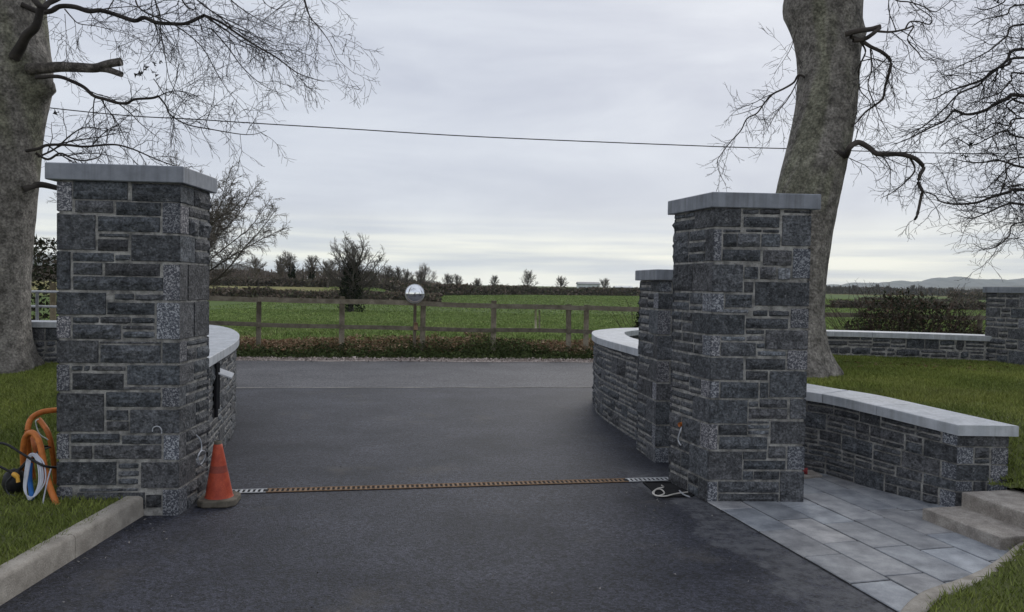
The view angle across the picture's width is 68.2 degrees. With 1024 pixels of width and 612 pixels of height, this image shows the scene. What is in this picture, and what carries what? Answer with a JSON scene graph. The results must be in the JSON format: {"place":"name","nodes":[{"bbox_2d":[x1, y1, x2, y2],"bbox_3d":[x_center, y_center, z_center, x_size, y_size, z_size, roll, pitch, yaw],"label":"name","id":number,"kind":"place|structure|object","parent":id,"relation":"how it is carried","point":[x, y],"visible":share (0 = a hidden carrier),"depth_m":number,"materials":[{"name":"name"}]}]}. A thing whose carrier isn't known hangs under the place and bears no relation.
{"place":"outdoors","nodes":[
{"label":"outdoors","id":0,"kind":"place"},
{"bbox_2d":[0,361,129,567],"bbox_3d":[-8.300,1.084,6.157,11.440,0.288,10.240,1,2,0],"label":"lawn","id":1,"kind":"structure","parent":0,"point":[22,514],"depth_m":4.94,"materials":[{"name":"green plant"}]},
{"bbox_2d":[1,468,23,494],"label":"black bundle","id":2,"kind":"object","parent":1,"relation":"on","point":[12,486],"visible":0.69,"depth_m":5.26,"materials":[{"name":"rubber"}]},
{"bbox_2d":[5,446,50,495],"bbox_3d":[-3.399,1.162,5.327,0.287,0.317,0.111,0,2,-40],"label":"black cable","id":3,"kind":"object","parent":2,"relation":"attached to","point":[9,478],"visible":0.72,"depth_m":5.24,"materials":[{"name":"rubber"}]},
{"bbox_2d":[11,472,19,482],"bbox_3d":[-3.347,1.156,5.103,0.086,0.068,0.032,2,2,29],"label":"hose fitting","id":4,"kind":"object","parent":1,"relation":"on","point":[15,475],"visible":1,"depth_m":5.09,"materials":[{"name":"yellow plastic"}]},
{"bbox_2d":[0,465,12,473],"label":"black cable","id":5,"kind":"object","parent":4,"relation":"attached to","point":[6,469],"visible":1,"depth_m":5.13,"materials":[{"name":"rubber"}]},
{"bbox_2d":[27,463,34,500],"bbox_3d":[-3.322,1.211,5.220,0.042,0.235,0.186,0,2,-37],"label":"blue pipe","id":6,"kind":"object","parent":1,"relation":"on","point":[30,486],"visible":0.81,"depth_m":5.21,"materials":[{"name":"blue plastic"}]},
{"bbox_2d":[23,453,46,499],"bbox_3d":[-3.277,1.166,5.176,0.194,0.296,0.107,2,2,30],"label":"white cable","id":7,"kind":"object","parent":1,"relation":"on","point":[38,458],"visible":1,"depth_m":5.17,"materials":[{"name":"plastic"}]},
{"bbox_2d":[30,436,45,485],"bbox_3d":[-3.400,1.175,5.444,0.198,0.470,0.064,1,2,16],"label":"orange duct","id":8,"kind":"object","parent":1,"relation":"on","point":[34,446],"visible":0.34,"depth_m":5.43,"materials":[{"name":"orange plastic"}]},
{"bbox_2d":[20,430,59,504],"bbox_3d":[-3.291,1.113,5.246,0.602,0.485,0.080,2,2,38],"label":"orange duct","id":9,"kind":"object","parent":1,"relation":"on","point":[35,435],"visible":0.81,"depth_m":5.24,"materials":[{"name":"orange plastic"}]},
{"bbox_2d":[0,442,56,467],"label":"black cable","id":10,"kind":"object","parent":9,"relation":"attached to","point":[24,455],"visible":0.94,"depth_m":5.20,"materials":[{"name":"rubber"}]},
{"bbox_2d":[35,419,48,439],"bbox_3d":[-3.326,0.873,5.334,0.117,0.142,0.049,2,2,26],"label":"white cable","id":11,"kind":"object","parent":9,"relation":"attached to","point":[38,430],"visible":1,"depth_m":5.33,"materials":[{"name":"plastic"}]},
{"bbox_2d":[24,407,56,480],"bbox_3d":[-3.486,1.139,5.610,0.287,0.769,0.289,1,2,0],"label":"orange duct","id":12,"kind":"object","parent":1,"relation":"on","point":[31,418],"visible":0.59,"depth_m":5.54,"materials":[{"name":"orange plastic"}]},
{"bbox_2d":[36,417,56,485],"bbox_3d":[-3.367,1.122,5.482,0.155,0.632,0.139,1,2,0],"label":"orange duct","id":13,"kind":"object","parent":1,"relation":"on","point":[44,426],"visible":0.82,"depth_m":5.44,"materials":[{"name":"orange plastic"}]},
{"bbox_2d":[42,468,51,503],"bbox_3d":[-3.159,1.224,5.137,0.017,0.223,0.108,1,2,0],"label":"white cable","id":14,"kind":"object","parent":1,"relation":"on","point":[46,485],"visible":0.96,"depth_m":5.12,"materials":[{"name":"plastic"}]},
{"bbox_2d":[31,320,238,471],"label":"curved wall","id":15,"kind":"structure","parent":1,"relation":"on","point":[223,344],"depth_m":7.84,"materials":[{"name":"grey stone"}]},
{"bbox_2d":[213,362,233,416],"bbox_3d":[-2.641,0.753,6.888,0.096,0.480,0.256,2,2,19],"label":"gate bracket","id":16,"kind":"object","parent":15,"relation":"attached to","point":[219,371],"visible":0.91,"depth_m":6.77,"materials":[{"name":"black metal"}]},
{"bbox_2d":[0,0,381,373],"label":"beech tree","id":17,"kind":"object","parent":1,"relation":"on","point":[29,68],"visible":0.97,"depth_m":9.96,"materials":[{"name":"grey plant"}]},
{"bbox_2d":[13,356,1019,529],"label":"fallen leaves","id":18,"kind":"object","parent":1,"relation":"on","point":[905,364],"visible":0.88,"depth_m":10.54,"materials":[{"name":"brown plant"}]},
{"bbox_2d":[33,254,272,272],"bbox_3d":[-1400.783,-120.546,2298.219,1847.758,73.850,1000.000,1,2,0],"label":"hills","id":19,"kind":"structure","parent":0,"point":[235,266],"depth_m":2129.91,"materials":[{"name":"grey"}]},
{"bbox_2d":[236,360,593,387],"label":"road","id":20,"kind":"structure","parent":0,"point":[437,374],"depth_m":13.73,"materials":[{"name":"grey asphalt"}]},
{"bbox_2d":[239,358,592,362],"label":"road edge","id":21,"kind":"object","parent":20,"relation":"on","point":[423,360],"visible":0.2,"depth_m":16.09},
{"bbox_2d":[236,356,593,362],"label":"gravel","id":22,"kind":"structure","parent":21,"relation":"on","point":[400,359],"depth_m":16.14,"materials":[{"name":"gravel"}]},
{"bbox_2d":[19,408,819,611],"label":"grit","id":23,"kind":"object","parent":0,"point":[429,533],"visible":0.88,"depth_m":4.62,"materials":[{"name":"grey gravel"}]},
{"bbox_2d":[0,387,895,611],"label":"driveway","id":24,"kind":"structure","parent":0,"point":[374,550],"depth_m":5.01,"materials":[{"name":"black asphalt"}]},
{"bbox_2d":[0,496,143,605],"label":"kerb","id":25,"kind":"structure","parent":24,"relation":"on","point":[19,574],"depth_m":4.36,"materials":[{"name":"concrete"}]},
{"bbox_2d":[45,162,216,515],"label":"gate pillar","id":26,"kind":"structure","parent":24,"relation":"on","point":[133,266],"depth_m":5.22,"materials":[{"name":"grey stone"}]},
{"bbox_2d":[196,435,205,466],"bbox_3d":[-2.293,1.063,5.530,0.057,0.254,0.190,1,2,-7],"label":"wire loop","id":27,"kind":"object","parent":26,"relation":"hanging from","point":[198,462],"visible":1,"depth_m":5.54,"materials":[{"name":"white plastic"}]},
{"bbox_2d":[197,440,240,507],"bbox_3d":[-2.161,1.225,5.589,0.274,0.462,0.274,1,2,-8],"label":"traffic cone","id":28,"kind":"object","parent":24,"relation":"on","point":[219,493],"visible":1,"depth_m":5.53,"materials":[{"name":"plastic"}]},
{"bbox_2d":[236,387,574,387],"bbox_3d":[-1.325,1.290,12.009,7.886,0.001,0.109,1,2,-8],"label":"road joint","id":29,"kind":"object","parent":24,"relation":"on","point":[374,387],"visible":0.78,"depth_m":11.86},
{"bbox_2d":[232,477,667,493],"bbox_3d":[-0.465,1.481,6.189,3.859,0.040,0.110,1,2,-10],"label":"drain channel","id":30,"kind":"object","parent":24,"relation":"on","point":[419,486],"visible":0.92,"depth_m":6.17,"materials":[{"name":"metal"}]},
{"bbox_2d":[635,269,672,462],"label":"gate pillar","id":31,"kind":"structure","parent":24,"relation":"on","point":[654,386],"depth_m":7.17,"materials":[{"name":"grey stone"}]},
{"bbox_2d":[643,481,693,497],"bbox_3d":[1.276,1.506,6.180,0.296,0.032,0.473,1,2,-7],"label":"cable","id":32,"kind":"object","parent":24,"relation":"on","point":[669,488],"visible":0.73,"depth_m":6.17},
{"bbox_2d":[652,485,687,496],"bbox_3d":[1.224,1.469,6.044,0.301,0.039,0.207,0,2,-32],"label":"cable loop","id":33,"kind":"object","parent":32,"relation":"on","point":[654,494],"visible":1,"depth_m":5.99,"materials":[{"name":"white plastic"}]},
{"bbox_2d":[668,192,820,501],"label":"gate pillar","id":34,"kind":"structure","parent":24,"relation":"on","point":[740,310],"depth_m":5.82,"materials":[{"name":"grey stone"}]},
{"bbox_2d":[677,422,681,445],"bbox_3d":[1.393,1.046,6.216,0.059,0.194,0.048,0,2,-25],"label":"pillar wire","id":35,"kind":"object","parent":34,"relation":"attached to","point":[679,424],"visible":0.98,"depth_m":6.20,"materials":[{"name":"white plastic"}]},
{"bbox_2d":[900,542,1023,611],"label":"kerb","id":36,"kind":"structure","parent":24,"relation":"on","point":[919,602],"depth_m":4.09,"materials":[{"name":"concrete"}]},
{"bbox_2d":[31,308,985,331],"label":"grass","id":37,"kind":"structure","parent":0,"point":[373,315],"depth_m":56.78,"materials":[{"name":"green plant"}]},
{"bbox_2d":[31,277,985,361],"bbox_3d":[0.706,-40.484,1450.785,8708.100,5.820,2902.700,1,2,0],"label":"field","id":38,"kind":"structure","parent":0,"point":[212,304],"depth_m":84.59,"materials":[{"name":"green plant"}]},
{"bbox_2d":[31,234,58,319],"bbox_3d":[-11.060,-0.435,19.498,5.180,2.860,2.539,1,2,0],"label":"shrub","id":39,"kind":"object","parent":38,"relation":"on","point":[40,242],"visible":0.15,"depth_m":19.20,"materials":[{"name":"green plant"}]},
{"bbox_2d":[31,290,58,319],"bbox_3d":[-8.728,0.474,13.250,2.197,1.513,0.190,1,2,5],"label":"metal railing","id":40,"kind":"object","parent":38,"relation":"on","point":[36,306],"visible":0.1,"depth_m":13.22,"materials":[{"name":"metal"}]},
{"bbox_2d":[50,283,55,319],"bbox_3d":[-9.479,0.338,15.620,0.111,1.627,0.111,2,2,22],"label":"gate post","id":41,"kind":"object","parent":38,"relation":"on","point":[52,302],"visible":0.35,"depth_m":15.56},
{"bbox_2d":[47,149,292,294],"bbox_3d":[-10.661,-2.226,25.276,7.652,6.042,6.858,2,2,28],"label":"bare tree","id":42,"kind":"object","parent":38,"relation":"on","point":[217,219],"visible":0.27,"depth_m":25.23,"materials":[{"name":"brown plant"}]},
{"bbox_2d":[32,266,440,283],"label":"woodland","id":43,"kind":"object","parent":38,"relation":"on","point":[263,275],"visible":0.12,"depth_m":175.59,"materials":[{"name":"brown brown twig"}]},
{"bbox_2d":[245,255,266,278],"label":"bare tree","id":44,"kind":"object","parent":38,"relation":"on","point":[256,263],"visible":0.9,"depth_m":149.26,"materials":[{"name":"plant"}]},
{"bbox_2d":[274,259,288,277],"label":"bare tree","id":45,"kind":"object","parent":38,"relation":"on","point":[279,272],"visible":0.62,"depth_m":139.55,"materials":[{"name":"plant"}]},
{"bbox_2d":[274,251,305,285],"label":"bare tree","id":46,"kind":"object","parent":38,"relation":"on","point":[290,266],"visible":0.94,"depth_m":134.54,"materials":[{"name":"brown plant"}]},
{"bbox_2d":[209,276,405,291],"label":"hedge","id":47,"kind":"object","parent":38,"relation":"on","point":[289,282],"visible":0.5,"depth_m":127.45,"materials":[{"name":"green brown twig"}]},
{"bbox_2d":[302,255,319,286],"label":"bare tree","id":48,"kind":"object","parent":38,"relation":"on","point":[310,271],"visible":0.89,"depth_m":134.41,"materials":[{"name":"brown plant"}]},
{"bbox_2d":[209,285,442,301],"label":"hedge","id":49,"kind":"object","parent":38,"relation":"on","point":[235,291],"visible":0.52,"depth_m":98.27,"materials":[{"name":"green brown twig"}]},
{"bbox_2d":[318,258,338,287],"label":"bare tree","id":50,"kind":"object","parent":38,"relation":"on","point":[331,267],"visible":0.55,"depth_m":124.84,"materials":[{"name":"plant"}]},
{"bbox_2d":[313,231,386,311],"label":"bare tree","id":51,"kind":"object","parent":38,"relation":"on","point":[351,270],"visible":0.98,"depth_m":65.53,"materials":[{"name":"brown plant"}]},
{"bbox_2d":[366,269,374,279],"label":"bare tree","id":52,"kind":"object","parent":38,"relation":"on","point":[370,275],"visible":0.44,"depth_m":149.66,"materials":[{"name":"brown plant"}]},
{"bbox_2d":[380,264,394,278],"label":"bare tree","id":53,"kind":"object","parent":38,"relation":"on","point":[388,272],"visible":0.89,"depth_m":159.82,"materials":[{"name":"plant"}]},
{"bbox_2d":[389,266,406,281],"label":"bare tree","id":54,"kind":"object","parent":38,"relation":"on","point":[397,274],"visible":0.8,"depth_m":159.52,"materials":[{"name":"plant"}]},
{"bbox_2d":[400,268,414,283],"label":"bare tree","id":55,"kind":"object","parent":38,"relation":"on","point":[407,274],"visible":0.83,"depth_m":169.53,"materials":[{"name":"plant"}]},
{"bbox_2d":[236,332,593,359],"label":"verge undergrowth","id":56,"kind":"object","parent":38,"relation":"on","point":[532,347],"visible":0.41,"depth_m":16.85,"materials":[{"name":"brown plant"}]},
{"bbox_2d":[405,284,424,348],"bbox_3d":[-2.164,0.384,16.787,0.434,1.751,0.195,1,2,0],"label":"traffic mirror","id":57,"kind":"object","parent":38,"relation":"on","point":[414,293],"visible":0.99,"depth_m":16.71,"materials":[{"name":"silver glass"}]},
{"bbox_2d":[409,269,426,282],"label":"bare tree","id":58,"kind":"object","parent":38,"relation":"on","point":[418,274],"visible":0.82,"depth_m":179.53,"materials":[{"name":"plant"}]},
{"bbox_2d":[419,263,436,283],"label":"bare tree","id":59,"kind":"object","parent":38,"relation":"on","point":[425,270],"visible":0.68,"depth_m":190.03,"materials":[{"name":"plant"}]},
{"bbox_2d":[441,273,454,283],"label":"bare tree","id":60,"kind":"object","parent":38,"relation":"on","point":[447,280],"visible":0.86,"depth_m":209.56,"materials":[{"name":"plant"}]},
{"bbox_2d":[449,274,462,283],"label":"bare tree","id":61,"kind":"object","parent":38,"relation":"on","point":[456,276],"visible":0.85,"depth_m":209.34,"materials":[{"name":"plant"}]},
{"bbox_2d":[472,278,482,285],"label":"bare tree","id":62,"kind":"object","parent":38,"relation":"on","point":[477,282],"visible":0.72,"depth_m":199.81,"materials":[{"name":"brown plant"}]},
{"bbox_2d":[489,275,500,284],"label":"bare tree","id":63,"kind":"object","parent":38,"relation":"on","point":[493,279],"visible":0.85,"depth_m":209.86,"materials":[{"name":"plant"}]},
{"bbox_2d":[381,277,640,295],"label":"hedge","id":64,"kind":"object","parent":38,"relation":"on","point":[461,289],"visible":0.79,"depth_m":197.59,"materials":[{"name":"green plant"}]},
{"bbox_2d":[519,269,537,285],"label":"bare tree","id":65,"kind":"object","parent":38,"relation":"on","point":[526,279],"visible":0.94,"depth_m":214.74,"materials":[{"name":"plant"}]},
{"bbox_2d":[535,309,536,327],"bbox_3d":[0.752,0.530,24.024,0.084,0.909,0.068,1,2,0],"label":"stake","id":66,"kind":"object","parent":38,"relation":"on","point":[535,318],"visible":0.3,"depth_m":23.99,"materials":[{"name":"wood"}]},
{"bbox_2d":[555,275,568,287],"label":"bare tree","id":67,"kind":"object","parent":38,"relation":"on","point":[561,281],"visible":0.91,"depth_m":214.45,"materials":[{"name":"plant"}]},
{"bbox_2d":[209,318,917,349],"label":"grass","id":68,"kind":"structure","parent":38,"relation":"on","point":[281,333],"depth_m":22.88,"materials":[{"name":"green plant"}]},
{"bbox_2d":[576,282,599,287],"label":"barn","id":69,"kind":"structure","parent":38,"relation":"on","point":[586,284],"depth_m":419.84,"materials":[{"name":"grey metal"}]},
{"bbox_2d":[207,296,985,352],"bbox_3d":[2.718,0.587,17.487,20.346,1.416,0.145,1,2,-7],"label":"timber fence","id":70,"kind":"object","parent":38,"relation":"on","point":[342,301],"visible":0.43,"depth_m":16.88,"materials":[{"name":"brown wood"}]},
{"bbox_2d":[209,287,985,320],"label":"grass","id":71,"kind":"structure","parent":38,"relation":"on","point":[580,299],"depth_m":112.66,"materials":[{"name":"green plant"}]},
{"bbox_2d":[599,278,610,287],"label":"bare tree","id":72,"kind":"object","parent":38,"relation":"on","point":[604,282],"visible":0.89,"depth_m":224.97,"materials":[{"name":"plant"}]},
{"bbox_2d":[600,300,638,327],"bbox_3d":[3.264,0.443,18.131,2.448,1.440,1.156,1,2,15],"label":"ivy bush","id":73,"kind":"object","parent":38,"relation":"on","point":[637,323],"visible":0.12,"depth_m":18.26,"materials":[{"name":"green plant"}]},
{"bbox_2d":[614,286,633,288],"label":"barn","id":74,"kind":"structure","parent":38,"relation":"on","point":[617,287],"depth_m":432.88,"materials":[{"name":"white metal"}]},
{"bbox_2d":[831,286,837,293],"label":"bare tree","id":75,"kind":"object","parent":38,"relation":"on","point":[834,288],"visible":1,"depth_m":573.32,"materials":[{"name":"grey plant"}]},
{"bbox_2d":[851,284,858,293],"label":"bare tree","id":76,"kind":"object","parent":38,"relation":"on","point":[854,286],"visible":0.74,"depth_m":573.46,"materials":[{"name":"plant"}]},
{"bbox_2d":[885,285,891,293],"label":"bare tree","id":77,"kind":"object","parent":38,"relation":"on","point":[887,288],"visible":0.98,"depth_m":559.67,"materials":[{"name":"brown plant"}]},
{"bbox_2d":[826,285,982,295],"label":"hedge","id":78,"kind":"object","parent":38,"relation":"on","point":[864,290],"visible":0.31,"depth_m":585.41,"materials":[{"name":"green plant"}]},
{"bbox_2d":[825,278,985,333],"bbox_3d":[9.268,0.329,17.737,4.606,1.953,3.432,1,2,0],"label":"bramble bush","id":79,"kind":"object","parent":38,"relation":"on","point":[961,323],"visible":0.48,"depth_m":17.39,"materials":[{"name":"green plant"}]},
{"bbox_2d":[829,298,986,310],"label":"hedge","id":80,"kind":"object","parent":38,"relation":"on","point":[854,303],"visible":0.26,"depth_m":115.49,"materials":[{"name":"green plant"}]},
{"bbox_2d":[909,284,915,295],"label":"bare tree","id":81,"kind":"object","parent":38,"relation":"on","point":[912,288],"visible":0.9,"depth_m":573.13,"materials":[{"name":"plant"}]},
{"bbox_2d":[858,296,977,301],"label":"hedge","id":82,"kind":"object","parent":38,"relation":"on","point":[949,300],"visible":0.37,"depth_m":213.60,"materials":[{"name":"green plant"}]},
{"bbox_2d":[946,289,985,299],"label":"hedge","id":83,"kind":"object","parent":38,"relation":"on","point":[978,295],"visible":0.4,"depth_m":298.45,"materials":[{"name":"green plant"}]},
{"bbox_2d":[34,0,1023,286],"label":"sky","id":84,"kind":"structure","parent":0,"point":[628,71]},
{"bbox_2d":[50,107,1018,153],"bbox_3d":[2.900,-4.158,16.159,44.956,1.413,0.484,1,2,-4],"label":"overhead cable","id":85,"kind":"object","parent":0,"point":[499,137],"visible":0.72,"depth_m":15.92,"materials":[{"name":"black rubber"}]},
{"bbox_2d":[696,473,1008,611],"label":"paving","id":86,"kind":"structure","parent":0,"point":[913,528],"depth_m":5.03,"materials":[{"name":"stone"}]},
{"bbox_2d":[804,470,821,478],"bbox_3d":[2.627,1.497,6.668,0.202,0.030,0.352,2,2,21],"label":"loose slab","id":87,"kind":"object","parent":86,"relation":"on","point":[812,474],"depth_m":6.64,"materials":[{"name":"stone"}]},
{"bbox_2d":[922,506,1023,549],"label":"step","id":88,"kind":"object","parent":86,"relation":"on","point":[987,530],"visible":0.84,"depth_m":5.10,"materials":[{"name":"concrete"}]},
{"bbox_2d":[961,489,1023,527],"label":"step","id":89,"kind":"object","parent":88,"relation":"on","point":[1007,506],"visible":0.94,"depth_m":5.29,"materials":[{"name":"concrete"}]},
{"bbox_2d":[807,354,1023,611],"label":"lawn","id":90,"kind":"structure","parent":0,"point":[1005,584],"depth_m":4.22,"materials":[{"name":"green plant"}]},
{"bbox_2d":[592,328,991,439],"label":"curved wall","id":91,"kind":"structure","parent":90,"relation":"on","point":[615,373],"depth_m":11.13,"materials":[{"name":"grey stone"}]},
{"bbox_2d":[696,0,963,377],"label":"beech tree","id":92,"kind":"object","parent":90,"relation":"on","point":[829,38],"visible":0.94,"depth_m":9.39,"materials":[{"name":"grey plant"}]},
{"bbox_2d":[803,384,1018,506],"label":"curved wall","id":93,"kind":"structure","parent":90,"relation":"on","point":[933,455],"depth_m":6.08,"materials":[{"name":"grey stone"}]},
{"bbox_2d":[871,0,1023,280],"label":"bare tree","id":94,"kind":"object","parent":90,"relation":"on","point":[1013,187],"visible":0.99,"depth_m":9.82,"materials":[{"name":"brown plant"}]},
{"bbox_2d":[983,287,1023,365],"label":"end pillar","id":95,"kind":"structure","parent":90,"relation":"on","point":[1004,324],"depth_m":11.27,"materials":[{"name":"grey stone"}]},
{"bbox_2d":[827,276,1023,291],"bbox_3d":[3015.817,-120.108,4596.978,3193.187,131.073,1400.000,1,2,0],"label":"mountains","id":96,"kind":"structure","parent":0,"point":[945,282],"depth_m":4353.10,"materials":[{"name":"grey"}]},
{"bbox_2d":[908,286,1023,292],"bbox_3d":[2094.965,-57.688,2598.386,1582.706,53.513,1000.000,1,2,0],"label":"hills","id":97,"kind":"structure","parent":0,"point":[965,288],"depth_m":2523.73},
{"bbox_2d":[1006,478,1023,491],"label":"ground","id":98,"kind":"structure","parent":0,"point":[1020,489],"depth_m":6.88,"materials":[{"name":"soil"}]}
]}

